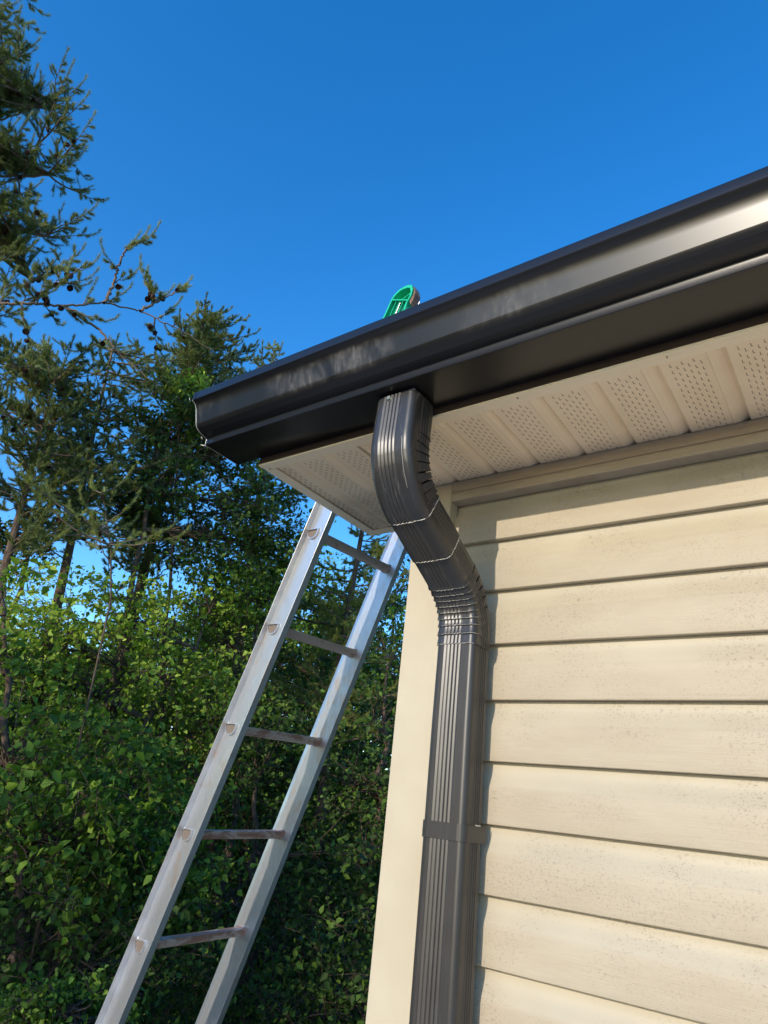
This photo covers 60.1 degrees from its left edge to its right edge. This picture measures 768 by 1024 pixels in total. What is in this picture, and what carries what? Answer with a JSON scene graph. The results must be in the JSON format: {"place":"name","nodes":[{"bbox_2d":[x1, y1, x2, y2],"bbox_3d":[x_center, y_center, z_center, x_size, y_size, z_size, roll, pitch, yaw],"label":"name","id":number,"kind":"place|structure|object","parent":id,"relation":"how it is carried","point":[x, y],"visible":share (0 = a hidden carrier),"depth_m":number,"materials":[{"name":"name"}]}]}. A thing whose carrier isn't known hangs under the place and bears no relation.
{"place":"outdoors","nodes":[
{"label":"outdoors","id":0,"kind":"place"},
{"bbox_2d":[0,726,389,1023],"bbox_3d":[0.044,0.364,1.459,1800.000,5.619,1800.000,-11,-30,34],"label":"ground","id":1,"kind":"structure","parent":0,"point":[163,1016],"depth_m":8.93,"materials":[{"name":"green plant"}]},
{"bbox_2d":[0,765,59,964],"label":"broadleaf tree","id":2,"kind":"object","parent":1,"relation":"on","point":[12,915],"visible":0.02,"depth_m":9.43,"materials":[{"name":"green plant"}]},
{"bbox_2d":[1,743,85,933],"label":"broadleaf tree","id":3,"kind":"object","parent":1,"relation":"on","point":[34,883],"depth_m":11.05,"materials":[{"name":"green plant"}]},
{"bbox_2d":[0,619,99,887],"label":"broadleaf tree","id":4,"kind":"object","parent":1,"relation":"on","point":[10,724],"visible":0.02,"depth_m":14.23,"materials":[{"name":"green plant"}]},
{"bbox_2d":[0,621,102,747],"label":"broadleaf tree","id":5,"kind":"object","parent":1,"relation":"on","point":[66,653],"depth_m":17.04,"materials":[{"name":"green plant"}]},
{"bbox_2d":[0,0,109,328],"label":"pine tree","id":6,"kind":"object","parent":1,"relation":"on","point":[25,95],"visible":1,"depth_m":8.16,"materials":[{"name":"green plant"}]},
{"bbox_2d":[0,690,120,951],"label":"broadleaf tree","id":7,"kind":"object","parent":1,"relation":"on","point":[46,749],"visible":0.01,"depth_m":10.89,"materials":[{"name":"green plant"}]},
{"bbox_2d":[0,330,144,595],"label":"pine tree","id":8,"kind":"object","parent":1,"relation":"on","point":[27,415],"visible":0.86,"depth_m":8.98,"materials":[{"name":"green plant"}]},
{"bbox_2d":[0,952,147,1023],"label":"shrub","id":9,"kind":"object","parent":1,"relation":"on","point":[84,1010],"visible":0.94,"depth_m":4.69,"materials":[{"name":"green plant"}]},
{"bbox_2d":[0,418,177,620],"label":"broadleaf tree","id":10,"kind":"object","parent":1,"relation":"on","point":[3,536],"visible":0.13,"depth_m":9.85,"materials":[{"name":"green plant"}]},
{"bbox_2d":[0,556,189,995],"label":"broadleaf tree","id":11,"kind":"object","parent":1,"relation":"on","point":[92,825],"visible":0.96,"depth_m":5.99,"materials":[{"name":"green plant"}]},
{"bbox_2d":[8,605,198,789],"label":"broadleaf tree","id":12,"kind":"object","parent":1,"relation":"on","point":[109,641],"depth_m":17.13,"materials":[{"name":"green plant"}]},
{"bbox_2d":[0,616,207,908],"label":"broadleaf tree","id":13,"kind":"object","parent":1,"relation":"on","point":[45,691],"visible":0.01,"depth_m":14.14,"materials":[{"name":"green plant"}]},
{"bbox_2d":[19,461,191,992],"bbox_3d":[-3.123,1.805,6.062,1.757,5.253,0.614,18,-27,-24],"label":"pine tree","id":14,"kind":"object","parent":1,"relation":"on","point":[92,518],"visible":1,"depth_m":6.66,"materials":[{"name":"green plant"}]},
{"bbox_2d":[0,219,211,379],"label":"pine tree","id":15,"kind":"object","parent":1,"relation":"on","point":[48,285],"visible":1,"depth_m":6.61,"materials":[{"name":"green plant"}]},
{"bbox_2d":[0,333,212,894],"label":"pine tree","id":16,"kind":"object","parent":1,"relation":"on","point":[103,438],"visible":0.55,"depth_m":9.80,"materials":[{"name":"green plant"}]},
{"bbox_2d":[0,639,234,968],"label":"broadleaf tree","id":17,"kind":"object","parent":1,"relation":"on","point":[86,699],"visible":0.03,"depth_m":11.40,"materials":[{"name":"green plant"}]},
{"bbox_2d":[9,706,232,941],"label":"broadleaf tree","id":18,"kind":"object","parent":1,"relation":"on","point":[173,781],"depth_m":12.43,"materials":[{"name":"green plant"}]},
{"bbox_2d":[0,730,257,1023],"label":"broadleaf tree","id":19,"kind":"object","parent":1,"relation":"on","point":[200,873],"visible":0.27,"depth_m":6.91,"materials":[{"name":"green plant"}]},
{"bbox_2d":[0,805,268,1023],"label":"shrub","id":20,"kind":"object","parent":1,"relation":"on","point":[44,952],"visible":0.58,"depth_m":5.72,"materials":[{"name":"green plant"}]},
{"bbox_2d":[0,540,275,985],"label":"broadleaf tree","id":21,"kind":"object","parent":1,"relation":"on","point":[101,693],"visible":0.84,"depth_m":8.94,"materials":[{"name":"green plant"}]},
{"bbox_2d":[41,583,270,859],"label":"broadleaf tree","id":22,"kind":"object","parent":1,"relation":"on","point":[170,727],"visible":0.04,"depth_m":15.23,"materials":[{"name":"green plant"}]},
{"bbox_2d":[32,631,296,967],"bbox_3d":[-3.990,6.018,11.541,4.748,8.309,4.799,24,-30,-34],"label":"broadleaf tree","id":23,"kind":"object","parent":1,"relation":"on","point":[248,806],"visible":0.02,"depth_m":11.76,"materials":[{"name":"green plant"}]},
{"bbox_2d":[130,365,213,931],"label":"broadleaf tree","id":24,"kind":"object","parent":1,"relation":"on","point":[190,379],"visible":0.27,"depth_m":10.98,"materials":[{"name":"green plant"}]},
{"bbox_2d":[49,292,298,979],"bbox_3d":[-3.736,0.951,10.807,4.409,11.366,2.598,15,-25,-18],"label":"pine tree","id":25,"kind":"object","parent":1,"relation":"on","point":[206,335],"visible":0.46,"depth_m":11.46,"materials":[{"name":"green plant"}]},
{"bbox_2d":[86,748,305,939],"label":"broadleaf tree","id":26,"kind":"object","parent":1,"relation":"on","point":[224,845],"visible":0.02,"depth_m":12.64,"materials":[{"name":"green plant"}]},
{"bbox_2d":[88,358,312,986],"bbox_3d":[-3.073,1.965,9.767,4.096,8.738,2.458,18,-26,-23],"label":"broadleaf tree","id":27,"kind":"object","parent":1,"relation":"on","point":[206,536],"visible":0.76,"depth_m":10.52,"materials":[{"name":"green plant"}]},
{"bbox_2d":[143,588,273,859],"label":"broadleaf tree","id":28,"kind":"object","parent":1,"relation":"on","point":[188,643],"visible":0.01,"depth_m":18.72,"materials":[{"name":"green plant"}]},
{"bbox_2d":[89,520,340,1003],"bbox_3d":[-2.736,3.090,9.872,3.222,6.945,3.691,-11,-30,34],"label":"broadleaf tree","id":29,"kind":"object","parent":1,"relation":"on","point":[222,609],"visible":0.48,"depth_m":9.89,"materials":[{"name":"green plant"}]},
{"bbox_2d":[84,633,384,986],"bbox_3d":[-2.464,5.662,11.837,5.264,7.392,5.070,-11,-30,34],"label":"broadleaf tree","id":30,"kind":"object","parent":1,"relation":"on","point":[248,819],"visible":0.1,"depth_m":11.68,"materials":[{"name":"green plant"}]},
{"bbox_2d":[144,591,327,889],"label":"broadleaf tree","id":31,"kind":"object","parent":1,"relation":"on","point":[310,615],"depth_m":17.94,"materials":[{"name":"green plant"}]},
{"bbox_2d":[153,339,321,968],"bbox_3d":[-2.696,1.412,12.646,3.416,12.319,2.506,11,-24,-9],"label":"pine tree","id":32,"kind":"object","parent":1,"relation":"on","point":[273,348],"visible":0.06,"depth_m":12.76,"materials":[{"name":"green plant"}]},
{"bbox_2d":[153,562,345,893],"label":"broadleaf tree","id":33,"kind":"object","parent":1,"relation":"on","point":[245,667],"visible":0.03,"depth_m":16.10,"materials":[{"name":"green plant"}]},
{"bbox_2d":[131,682,380,1023],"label":"broadleaf tree","id":34,"kind":"object","parent":1,"relation":"on","point":[276,954],"visible":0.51,"depth_m":8.34,"materials":[{"name":"green plant"}]},
{"bbox_2d":[95,285,420,1023],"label":"ladder","id":35,"kind":"object","parent":1,"relation":"on","point":[147,940],"visible":0.7,"depth_m":2.00,"materials":[{"name":"metal"}]},
{"bbox_2d":[157,884,375,1023],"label":"shrub","id":36,"kind":"object","parent":1,"relation":"on","point":[344,998],"visible":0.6,"depth_m":6.82,"materials":[{"name":"green plant"}]},
{"bbox_2d":[185,727,380,976],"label":"broadleaf tree","id":37,"kind":"object","parent":1,"relation":"on","point":[223,822],"visible":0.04,"depth_m":12.89,"materials":[{"name":"green plant"}]},
{"bbox_2d":[172,614,401,980],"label":"broadleaf tree","id":38,"kind":"object","parent":1,"relation":"on","point":[295,671],"visible":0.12,"depth_m":12.19,"materials":[{"name":"green plant"}]},
{"bbox_2d":[217,515,402,930],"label":"broadleaf tree","id":39,"kind":"object","parent":1,"relation":"on","point":[292,644],"visible":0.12,"depth_m":15.79,"materials":[{"name":"green plant"}]},
{"bbox_2d":[213,524,409,984],"bbox_3d":[-1.109,2.292,11.994,4.771,10.564,2.319,10,-24,-6],"label":"pine tree","id":40,"kind":"object","parent":1,"relation":"on","point":[376,550],"visible":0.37,"depth_m":11.84,"materials":[{"name":"green plant"}]},
{"bbox_2d":[257,598,405,1020],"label":"broadleaf tree","id":41,"kind":"object","parent":1,"relation":"on","point":[375,787],"visible":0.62,"depth_m":9.35,"materials":[{"name":"green plant"}]},
{"bbox_2d":[262,594,405,964],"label":"broadleaf tree","id":42,"kind":"object","parent":1,"relation":"on","point":[398,631],"visible":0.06,"depth_m":12.96,"materials":[{"name":"green plant"}]},
{"bbox_2d":[270,579,403,841],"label":"broadleaf tree","id":43,"kind":"object","parent":1,"relation":"on","point":[365,659],"depth_m":19.54,"materials":[{"name":"green plant"}]},
{"bbox_2d":[295,547,410,841],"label":"broadleaf tree","id":44,"kind":"object","parent":1,"relation":"on","point":[397,604],"visible":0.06,"depth_m":17.12,"materials":[{"name":"green plant"}]},
{"bbox_2d":[259,313,767,1023],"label":"house","id":45,"kind":"structure","parent":1,"relation":"on","point":[609,517],"depth_m":1.19,"materials":[{"name":"plastic"}]},
{"bbox_2d":[371,390,489,1023],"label":"downspout","id":46,"kind":"object","parent":45,"relation":"attached to","point":[418,519],"visible":1,"depth_m":1.23,"materials":[{"name":"grey metal"}]},
{"bbox_2d":[189,166,767,464],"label":"gutter","id":47,"kind":"object","parent":45,"relation":"attached to","point":[696,263],"visible":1,"depth_m":1.12,"materials":[{"name":"black paint"}]},
{"bbox_2d":[0,0,767,769],"label":"sky","id":48,"kind":"structure","parent":0,"point":[308,163],"materials":[{"name":"blue"}]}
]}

